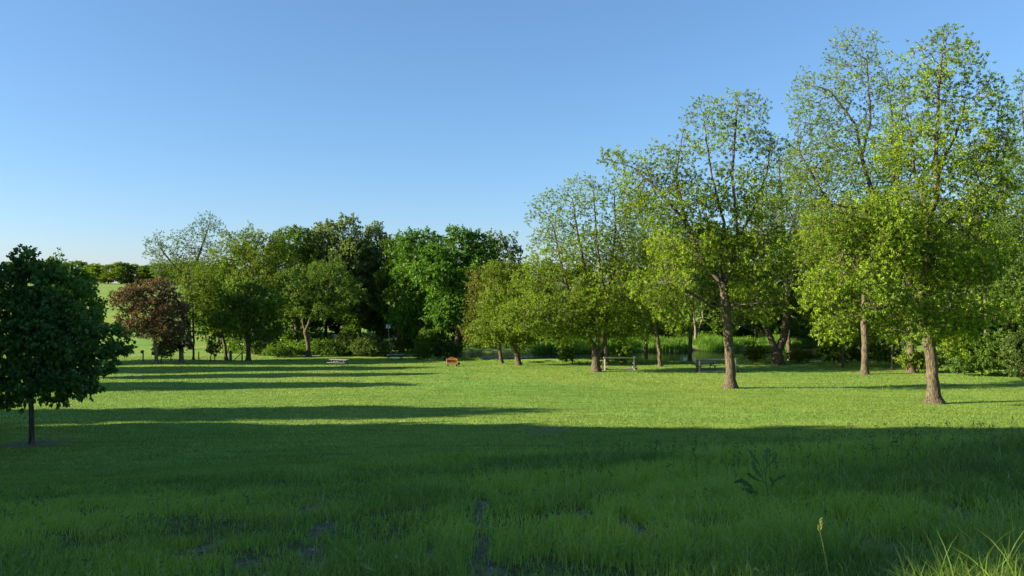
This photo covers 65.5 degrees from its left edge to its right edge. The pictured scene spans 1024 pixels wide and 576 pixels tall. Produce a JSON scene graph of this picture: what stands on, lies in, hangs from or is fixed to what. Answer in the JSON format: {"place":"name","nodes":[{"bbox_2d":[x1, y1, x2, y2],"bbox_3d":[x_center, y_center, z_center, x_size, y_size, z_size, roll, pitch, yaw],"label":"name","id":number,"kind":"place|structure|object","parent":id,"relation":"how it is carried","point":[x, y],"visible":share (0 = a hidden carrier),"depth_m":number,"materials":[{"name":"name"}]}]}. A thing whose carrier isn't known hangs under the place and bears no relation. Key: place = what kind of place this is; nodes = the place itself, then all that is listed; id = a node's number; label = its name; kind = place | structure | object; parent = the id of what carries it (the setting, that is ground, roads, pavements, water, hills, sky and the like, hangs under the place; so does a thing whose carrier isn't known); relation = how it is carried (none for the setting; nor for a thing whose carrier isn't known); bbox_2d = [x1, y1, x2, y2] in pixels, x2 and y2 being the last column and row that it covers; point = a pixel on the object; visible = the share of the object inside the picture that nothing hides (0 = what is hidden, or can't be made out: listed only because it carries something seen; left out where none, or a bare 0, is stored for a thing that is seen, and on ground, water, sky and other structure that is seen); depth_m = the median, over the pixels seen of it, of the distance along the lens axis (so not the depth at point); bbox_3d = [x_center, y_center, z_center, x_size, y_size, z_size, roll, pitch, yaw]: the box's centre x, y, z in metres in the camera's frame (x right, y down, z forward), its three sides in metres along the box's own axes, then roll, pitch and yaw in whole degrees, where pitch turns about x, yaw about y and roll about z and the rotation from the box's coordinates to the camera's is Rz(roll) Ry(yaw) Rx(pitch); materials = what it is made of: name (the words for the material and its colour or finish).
{"place":"outdoors","nodes":[
{"label":"outdoors","id":0,"kind":"place"},
{"bbox_2d":[0,283,1023,575],"bbox_3d":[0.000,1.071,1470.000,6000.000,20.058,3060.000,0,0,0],"label":"ground","id":1,"kind":"structure","parent":0,"point":[144,343],"depth_m":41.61,"materials":[{"name":"green plant"}]},
{"bbox_2d":[0,247,109,367],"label":"tree","id":2,"kind":"object","parent":1,"relation":"on","point":[101,306],"visible":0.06,"depth_m":71.98,"materials":[{"name":"green plant"}]},
{"bbox_2d":[0,244,137,443],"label":"maple tree","id":3,"kind":"object","parent":1,"relation":"on","point":[50,360],"visible":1,"depth_m":27.58,"materials":[{"name":"green plant"}]},
{"bbox_2d":[82,263,102,282],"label":"woodland tree","id":4,"kind":"object","parent":1,"relation":"on","point":[91,267],"visible":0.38,"depth_m":343.59,"materials":[{"name":"green plant"}]},
{"bbox_2d":[90,264,114,283],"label":"woodland tree","id":5,"kind":"object","parent":1,"relation":"on","point":[106,268],"visible":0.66,"depth_m":341.11,"materials":[{"name":"green plant"}]},
{"bbox_2d":[102,261,134,283],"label":"woodland tree","id":6,"kind":"object","parent":1,"relation":"on","point":[117,272],"visible":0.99,"depth_m":339.24,"materials":[{"name":"green plant"}]},
{"bbox_2d":[122,263,140,283],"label":"woodland tree","id":7,"kind":"object","parent":1,"relation":"on","point":[133,268],"visible":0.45,"depth_m":343.61,"materials":[{"name":"green plant"}]},
{"bbox_2d":[132,265,154,283],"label":"woodland tree","id":8,"kind":"object","parent":1,"relation":"on","point":[148,276],"visible":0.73,"depth_m":339.05,"materials":[{"name":"green plant"}]},
{"bbox_2d":[107,275,191,363],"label":"tree","id":9,"kind":"object","parent":1,"relation":"on","point":[158,308],"visible":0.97,"depth_m":93.06,"materials":[{"name":"brown plant"}]},
{"bbox_2d":[142,262,169,281],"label":"woodland tree","id":10,"kind":"object","parent":1,"relation":"on","point":[160,266],"visible":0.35,"depth_m":343.25,"materials":[{"name":"green plant"}]},
{"bbox_2d":[150,340,177,362],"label":"shrub","id":11,"kind":"object","parent":1,"relation":"on","point":[163,353],"visible":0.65,"depth_m":95.41,"materials":[{"name":"green plant"}]},
{"bbox_2d":[160,314,194,362],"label":"tree","id":12,"kind":"object","parent":1,"relation":"on","point":[181,348],"visible":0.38,"depth_m":96.85,"materials":[{"name":"green plant"}]},
{"bbox_2d":[142,210,224,349],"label":"tree","id":13,"kind":"object","parent":1,"relation":"on","point":[168,264],"visible":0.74,"depth_m":125.64,"materials":[{"name":"green plant"}]},
{"bbox_2d":[172,256,223,359],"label":"tree","id":14,"kind":"object","parent":1,"relation":"on","point":[197,303],"visible":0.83,"depth_m":102.61,"materials":[{"name":"green plant"}]},
{"bbox_2d":[170,351,242,360],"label":"wire fence","id":15,"kind":"object","parent":1,"relation":"on","point":[230,358],"visible":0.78,"depth_m":102.00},
{"bbox_2d":[204,331,223,361],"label":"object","id":16,"kind":"object","parent":1,"relation":"on","point":[212,347],"visible":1,"depth_m":99.78,"materials":[{"name":"green plant"}]},
{"bbox_2d":[177,263,250,340],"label":"woodland tree","id":17,"kind":"object","parent":1,"relation":"on","point":[229,332],"visible":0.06,"depth_m":139.90,"materials":[{"name":"green plant"}]},
{"bbox_2d":[190,264,243,359],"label":"tree","id":18,"kind":"object","parent":1,"relation":"on","point":[209,277],"visible":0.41,"depth_m":104.46,"materials":[{"name":"green plant"}]},
{"bbox_2d":[182,220,299,353],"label":"tree","id":19,"kind":"object","parent":1,"relation":"on","point":[253,270],"visible":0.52,"depth_m":115.83,"materials":[{"name":"green plant"}]},
{"bbox_2d":[218,240,268,328],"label":"woodland tree","id":20,"kind":"object","parent":1,"relation":"on","point":[247,244],"visible":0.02,"depth_m":150.20,"materials":[{"name":"green plant"}]},
{"bbox_2d":[209,276,289,360],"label":"tree","id":21,"kind":"object","parent":1,"relation":"on","point":[250,294],"visible":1,"depth_m":101.91,"materials":[{"name":"green plant"}]},
{"bbox_2d":[243,338,278,354],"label":"shrub","id":22,"kind":"object","parent":1,"relation":"on","point":[255,350],"visible":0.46,"depth_m":114.74,"materials":[{"name":"green plant"}]},
{"bbox_2d":[256,239,296,327],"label":"woodland tree","id":23,"kind":"object","parent":1,"relation":"on","point":[258,260],"visible":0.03,"depth_m":147.77,"materials":[{"name":"green plant"}]},
{"bbox_2d":[261,342,302,356],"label":"shrub","id":24,"kind":"object","parent":1,"relation":"on","point":[280,349],"visible":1,"depth_m":111.31,"materials":[{"name":"green plant"}]},
{"bbox_2d":[270,224,329,341],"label":"tree","id":25,"kind":"object","parent":1,"relation":"on","point":[297,235],"visible":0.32,"depth_m":130.70,"materials":[{"name":"green plant"}]},
{"bbox_2d":[282,302,326,340],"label":"woodland tree","id":26,"kind":"object","parent":1,"relation":"on","point":[316,334],"visible":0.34,"depth_m":132.48,"materials":[{"name":"green plant"}]},
{"bbox_2d":[272,255,370,356],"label":"tree","id":27,"kind":"object","parent":1,"relation":"on","point":[319,300],"visible":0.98,"depth_m":112.34,"materials":[{"name":"green plant"}]},
{"bbox_2d":[307,299,349,336],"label":"woodland tree","id":28,"kind":"object","parent":1,"relation":"on","point":[330,323],"visible":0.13,"depth_m":139.76,"materials":[{"name":"green plant"}]},
{"bbox_2d":[311,338,350,355],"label":"shrub","id":29,"kind":"object","parent":1,"relation":"on","point":[321,347],"visible":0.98,"depth_m":114.38,"materials":[{"name":"green plant"}]},
{"bbox_2d":[296,212,394,333],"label":"tree","id":30,"kind":"object","parent":1,"relation":"on","point":[344,251],"visible":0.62,"depth_m":131.84,"materials":[{"name":"green plant"}]},
{"bbox_2d":[332,312,361,337],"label":"woodland tree","id":31,"kind":"object","parent":1,"relation":"on","point":[351,325],"visible":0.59,"depth_m":127.51,"materials":[{"name":"green plant"}]},
{"bbox_2d":[331,330,368,351],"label":"shrub","id":32,"kind":"object","parent":1,"relation":"on","point":[342,339],"visible":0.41,"depth_m":117.56,"materials":[{"name":"green plant"}]},
{"bbox_2d":[348,331,393,355],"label":"shrub","id":33,"kind":"object","parent":1,"relation":"on","point":[373,347],"visible":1,"depth_m":113.12,"materials":[{"name":"green plant"}]},
{"bbox_2d":[346,220,404,337],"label":"tree","id":34,"kind":"object","parent":1,"relation":"on","point":[376,231],"visible":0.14,"depth_m":136.37,"materials":[{"name":"green plant"}]},
{"bbox_2d":[359,293,396,341],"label":"woodland tree","id":35,"kind":"object","parent":1,"relation":"on","point":[378,327],"visible":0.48,"depth_m":133.90,"materials":[{"name":"green plant"}]},
{"bbox_2d":[371,232,416,341],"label":"tree","id":36,"kind":"object","parent":1,"relation":"on","point":[387,273],"visible":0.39,"depth_m":130.60,"materials":[{"name":"green plant"}]},
{"bbox_2d":[385,335,428,352],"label":"shrub","id":37,"kind":"object","parent":1,"relation":"on","point":[400,343],"visible":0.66,"depth_m":118.06,"materials":[{"name":"green plant"}]},
{"bbox_2d":[382,226,446,353],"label":"tree","id":38,"kind":"object","parent":1,"relation":"on","point":[414,312],"visible":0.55,"depth_m":117.40,"materials":[{"name":"green plant"}]},
{"bbox_2d":[412,326,439,359],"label":"shrub","id":39,"kind":"object","parent":1,"relation":"on","point":[426,340],"visible":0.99,"depth_m":107.52,"materials":[{"name":"green plant"}]},
{"bbox_2d":[430,324,462,341],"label":"woodland tree","id":40,"kind":"object","parent":1,"relation":"on","point":[447,337],"visible":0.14,"depth_m":137.60,"materials":[{"name":"green plant"}]},
{"bbox_2d":[432,339,464,359],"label":"shrub","id":41,"kind":"object","parent":1,"relation":"on","point":[446,348],"visible":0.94,"depth_m":108.33,"materials":[{"name":"green plant"}]},
{"bbox_2d":[446,357,459,366],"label":"wooden bench","id":42,"kind":"object","parent":1,"relation":"on","point":[451,360],"visible":1,"depth_m":91.11,"materials":[{"name":"orange wood"}]},
{"bbox_2d":[404,223,503,357],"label":"tree","id":43,"kind":"object","parent":1,"relation":"on","point":[452,280],"visible":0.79,"depth_m":107.98,"materials":[{"name":"green plant"}]},
{"bbox_2d":[459,260,517,363],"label":"tree","id":44,"kind":"object","parent":1,"relation":"on","point":[477,283],"visible":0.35,"depth_m":98.42,"materials":[{"name":"green plant"}]},
{"bbox_2d":[471,228,528,332],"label":"tree","id":45,"kind":"object","parent":1,"relation":"on","point":[510,255],"visible":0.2,"depth_m":140.53,"materials":[{"name":"green plant"}]},
{"bbox_2d":[221,321,792,356],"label":"undergrowth","id":46,"kind":"object","parent":1,"relation":"on","point":[236,344],"visible":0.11,"depth_m":130.19,"materials":[{"name":"green plant"}]},
{"bbox_2d":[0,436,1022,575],"bbox_3d":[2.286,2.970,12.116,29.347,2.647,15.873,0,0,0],"label":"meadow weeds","id":47,"kind":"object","parent":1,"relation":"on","point":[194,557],"visible":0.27,"depth_m":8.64,"materials":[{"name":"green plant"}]},
{"bbox_2d":[0,422,1023,575],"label":"tall grass","id":48,"kind":"structure","parent":1,"relation":"on","point":[971,465],"depth_m":8.13,"materials":[{"name":"green plant"}]},
{"bbox_2d":[464,258,570,364],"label":"tree","id":49,"kind":"object","parent":1,"relation":"on","point":[507,336],"visible":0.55,"depth_m":91.98,"materials":[{"name":"green plant"}]},
{"bbox_2d":[536,261,574,325],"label":"woodland tree","id":50,"kind":"object","parent":1,"relation":"on","point":[553,277],"visible":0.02,"depth_m":157.85,"materials":[{"name":"green plant"}]},
{"bbox_2d":[557,341,575,363],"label":"shrub","id":51,"kind":"object","parent":1,"relation":"on","point":[565,354],"visible":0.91,"depth_m":96.50,"materials":[{"name":"green plant"}]},
{"bbox_2d":[492,168,658,371],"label":"tree","id":52,"kind":"object","parent":1,"relation":"on","point":[604,301],"visible":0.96,"depth_m":80.71,"materials":[{"name":"green plant"}]},
{"bbox_2d":[564,260,599,316],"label":"woodland tree","id":53,"kind":"object","parent":1,"relation":"on","point":[573,272],"visible":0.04,"depth_m":159.76,"materials":[{"name":"green plant"}]},
{"bbox_2d":[565,301,609,337],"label":"woodland tree","id":54,"kind":"object","parent":1,"relation":"on","point":[590,323],"visible":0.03,"depth_m":140.43,"materials":[{"name":"green plant"}]},
{"bbox_2d":[601,356,636,369],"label":"log rail frame","id":55,"kind":"object","parent":1,"relation":"on","point":[634,364],"visible":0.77,"depth_m":84.13,"materials":[{"name":"grey wood"}]},
{"bbox_2d":[609,341,633,364],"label":"shrub","id":56,"kind":"object","parent":1,"relation":"on","point":[622,351],"visible":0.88,"depth_m":92.61,"materials":[{"name":"green plant"}]},
{"bbox_2d":[589,211,669,365],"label":"tree","id":57,"kind":"object","parent":1,"relation":"on","point":[606,349],"visible":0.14,"depth_m":91.63,"materials":[{"name":"green plant"}]},
{"bbox_2d":[607,285,657,363],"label":"tree","id":58,"kind":"object","parent":1,"relation":"on","point":[625,334],"visible":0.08,"depth_m":94.83,"materials":[{"name":"green plant"}]},
{"bbox_2d":[616,181,688,360],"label":"tree","id":59,"kind":"object","parent":1,"relation":"on","point":[646,346],"visible":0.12,"depth_m":103.76,"materials":[{"name":"green plant"}]},
{"bbox_2d":[613,218,695,366],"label":"tree","id":60,"kind":"object","parent":1,"relation":"on","point":[657,342],"visible":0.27,"depth_m":89.64,"materials":[{"name":"green plant"}]},
{"bbox_2d":[648,293,688,335],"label":"woodland tree","id":61,"kind":"object","parent":1,"relation":"on","point":[662,331],"visible":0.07,"depth_m":142.07,"materials":[{"name":"green plant"}]},
{"bbox_2d":[529,330,820,352],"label":"reeds","id":62,"kind":"object","parent":1,"relation":"on","point":[704,342],"visible":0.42,"depth_m":131.09,"materials":[{"name":"green plant"}]},
{"bbox_2d":[645,218,739,361],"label":"tree","id":63,"kind":"object","parent":1,"relation":"on","point":[704,296],"visible":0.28,"depth_m":96.54,"materials":[{"name":"green plant"}]},
{"bbox_2d":[674,241,720,339],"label":"tree","id":64,"kind":"object","parent":1,"relation":"on","point":[705,308],"visible":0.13,"depth_m":134.92,"materials":[{"name":"green plant"}]},
{"bbox_2d":[596,88,800,388],"bbox_3d":[14.374,-3.899,61.622,15.862,23.517,9.479,0,0,0],"label":"tree","id":65,"kind":"object","parent":1,"relation":"on","point":[729,269],"visible":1,"depth_m":61.02,"materials":[{"name":"green plant"}]},
{"bbox_2d":[688,286,741,335],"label":"woodland tree","id":66,"kind":"object","parent":1,"relation":"on","point":[713,322],"visible":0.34,"depth_m":139.83,"materials":[{"name":"green plant"}]},
{"bbox_2d":[694,358,738,372],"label":"log rail frame","id":67,"kind":"object","parent":1,"relation":"on","point":[699,366],"visible":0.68,"depth_m":80.08,"materials":[{"name":"grey wood"}]},
{"bbox_2d":[688,220,750,332],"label":"woodland tree","id":68,"kind":"object","parent":1,"relation":"on","point":[724,271],"visible":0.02,"depth_m":145.61,"materials":[{"name":"green plant"}]},
{"bbox_2d":[456,417,1022,493],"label":"seeding stalks","id":69,"kind":"object","parent":1,"relation":"on","point":[780,441],"visible":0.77,"depth_m":13.84,"materials":[{"name":"green plant"}]},
{"bbox_2d":[457,357,1022,376],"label":"bank weeds","id":70,"kind":"object","parent":1,"relation":"on","point":[853,363],"visible":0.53,"depth_m":94.88,"materials":[{"name":"green plant"}]},
{"bbox_2d":[743,344,768,362],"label":"shrub","id":71,"kind":"object","parent":1,"relation":"on","point":[753,354],"visible":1,"depth_m":94.67,"materials":[{"name":"green plant"}]},
{"bbox_2d":[734,291,781,337],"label":"woodland tree","id":72,"kind":"object","parent":1,"relation":"on","point":[772,327],"visible":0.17,"depth_m":141.18,"materials":[{"name":"green plant"}]},
{"bbox_2d":[734,448,785,498],"bbox_3d":[2.816,2.142,9.073,0.654,0.629,0.254,0,0,0],"label":"dock plant","id":73,"kind":"object","parent":1,"relation":"on","point":[746,483],"visible":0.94,"depth_m":9.05,"materials":[{"name":"green plant"}]},
{"bbox_2d":[757,230,804,322],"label":"woodland tree","id":74,"kind":"object","parent":1,"relation":"on","point":[777,282],"visible":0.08,"depth_m":147.60,"materials":[{"name":"green plant"}]},
{"bbox_2d":[714,189,849,364],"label":"tree","id":75,"kind":"object","parent":1,"relation":"on","point":[777,356],"visible":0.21,"depth_m":91.55,"materials":[{"name":"green plant"}]},
{"bbox_2d":[741,133,826,360],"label":"tree","id":76,"kind":"object","parent":1,"relation":"on","point":[788,342],"visible":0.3,"depth_m":103.79,"materials":[{"name":"green plant"}]},
{"bbox_2d":[785,347,812,362],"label":"shrub","id":77,"kind":"object","parent":1,"relation":"on","point":[795,354],"visible":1,"depth_m":93.41,"materials":[{"name":"green plant"}]},
{"bbox_2d":[774,292,832,338],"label":"woodland tree","id":78,"kind":"object","parent":1,"relation":"on","point":[802,334],"visible":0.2,"depth_m":140.49,"materials":[{"name":"green plant"}]},
{"bbox_2d":[781,193,869,361],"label":"tree","id":79,"kind":"object","parent":1,"relation":"on","point":[826,249],"visible":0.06,"depth_m":95.71,"materials":[{"name":"green plant"}]},
{"bbox_2d":[814,335,855,363],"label":"shrub","id":80,"kind":"object","parent":1,"relation":"on","point":[833,351],"visible":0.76,"depth_m":91.33,"materials":[{"name":"green plant"}]},
{"bbox_2d":[799,279,884,367],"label":"tree","id":81,"kind":"object","parent":1,"relation":"on","point":[857,337],"visible":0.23,"depth_m":86.92,"materials":[{"name":"green plant"}]},
{"bbox_2d":[778,25,906,374],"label":"tree","id":82,"kind":"object","parent":1,"relation":"on","point":[827,169],"visible":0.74,"depth_m":77.60,"materials":[{"name":"green plant"}]},
{"bbox_2d":[835,293,873,342],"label":"woodland tree","id":83,"kind":"object","parent":1,"relation":"on","point":[849,320],"visible":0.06,"depth_m":136.12,"materials":[{"name":"green plant"}]},
{"bbox_2d":[848,336,904,364],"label":"shrub","id":84,"kind":"object","parent":1,"relation":"on","point":[883,354],"visible":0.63,"depth_m":90.63,"materials":[{"name":"green plant"}]},
{"bbox_2d":[867,299,920,369],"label":"tree","id":85,"kind":"object","parent":1,"relation":"on","point":[892,352],"visible":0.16,"depth_m":83.89,"materials":[{"name":"green plant"}]},
{"bbox_2d":[864,92,932,354],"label":"tree","id":86,"kind":"object","parent":1,"relation":"on","point":[909,115],"visible":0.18,"depth_m":97.74,"materials":[{"name":"green plant"}]},
{"bbox_2d":[849,219,958,372],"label":"tree","id":87,"kind":"object","parent":1,"relation":"on","point":[910,369],"visible":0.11,"depth_m":79.68,"materials":[{"name":"green plant"}]},
{"bbox_2d":[790,22,1023,403],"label":"tree","id":88,"kind":"object","parent":1,"relation":"on","point":[920,241],"visible":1,"depth_m":49.85,"materials":[{"name":"green plant"}]},
{"bbox_2d":[893,349,948,372],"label":"shrub","id":89,"kind":"object","parent":1,"relation":"on","point":[918,361],"visible":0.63,"depth_m":79.44,"materials":[{"name":"green plant"}]},
{"bbox_2d":[916,289,963,350],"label":"woodland tree","id":90,"kind":"object","parent":1,"relation":"on","point":[920,340],"visible":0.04,"depth_m":115.53,"materials":[{"name":"green plant"}]},
{"bbox_2d":[884,196,1004,363],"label":"tree","id":91,"kind":"object","parent":1,"relation":"on","point":[954,287],"visible":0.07,"depth_m":91.59,"materials":[{"name":"green plant"}]},
{"bbox_2d":[934,224,983,334],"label":"woodland tree","id":92,"kind":"object","parent":1,"relation":"on","point":[966,297],"visible":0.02,"depth_m":126.66,"materials":[{"name":"green plant"}]},
{"bbox_2d":[936,326,982,374],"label":"sapling","id":93,"kind":"object","parent":1,"relation":"on","point":[947,347],"visible":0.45,"depth_m":76.44,"materials":[{"name":"green plant"}]},
{"bbox_2d":[945,327,1017,375],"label":"shrub","id":94,"kind":"object","parent":1,"relation":"on","point":[991,361],"visible":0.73,"depth_m":75.19,"materials":[{"name":"green plant"}]},
{"bbox_2d":[947,128,1022,368],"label":"tree","id":95,"kind":"object","parent":1,"relation":"on","point":[979,291],"visible":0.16,"depth_m":85.77,"materials":[{"name":"green plant"}]},
{"bbox_2d":[959,282,1020,351],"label":"woodland tree","id":96,"kind":"object","parent":1,"relation":"on","point":[979,329],"visible":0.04,"depth_m":103.83,"materials":[{"name":"green plant"}]},
{"bbox_2d":[966,122,1023,330],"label":"tree","id":97,"kind":"object","parent":1,"relation":"on","point":[1008,323],"visible":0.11,"depth_m":94.76,"materials":[{"name":"green plant"}]},
{"bbox_2d":[975,69,1023,325],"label":"tree","id":98,"kind":"object","parent":1,"relation":"on","point":[1017,237],"visible":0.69,"depth_m":73.86,"materials":[{"name":"green plant"}]},
{"bbox_2d":[983,280,1023,344],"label":"woodland tree","id":99,"kind":"object","parent":1,"relation":"on","point":[1011,329],"visible":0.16,"depth_m":95.50,"materials":[{"name":"green plant"}]},
{"bbox_2d":[996,328,1023,379],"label":"shrub","id":100,"kind":"object","parent":1,"relation":"on","point":[1012,353],"visible":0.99,"depth_m":71.85,"materials":[{"name":"green plant"}]},
{"bbox_2d":[0,0,1023,287],"label":"sky","id":101,"kind":"structure","parent":0,"point":[122,121],"materials":[{"name":"blue"}]},
{"bbox_2d":[198,498,969,568],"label":"wood chips","id":102,"kind":"object","parent":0,"point":[480,532],"visible":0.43,"depth_m":7.25,"materials":[{"name":"brown wood"}]},
{"bbox_2d":[460,340,904,361],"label":"water","id":103,"kind":"structure","parent":0,"point":[674,356],"depth_m":121.50,"materials":[{"name":"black liquid"}]},
{"bbox_2d":[868,497,1023,575],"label":"coarse grass","id":104,"kind":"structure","parent":0,"point":[982,564],"depth_m":5.05,"materials":[{"name":"green plant"}]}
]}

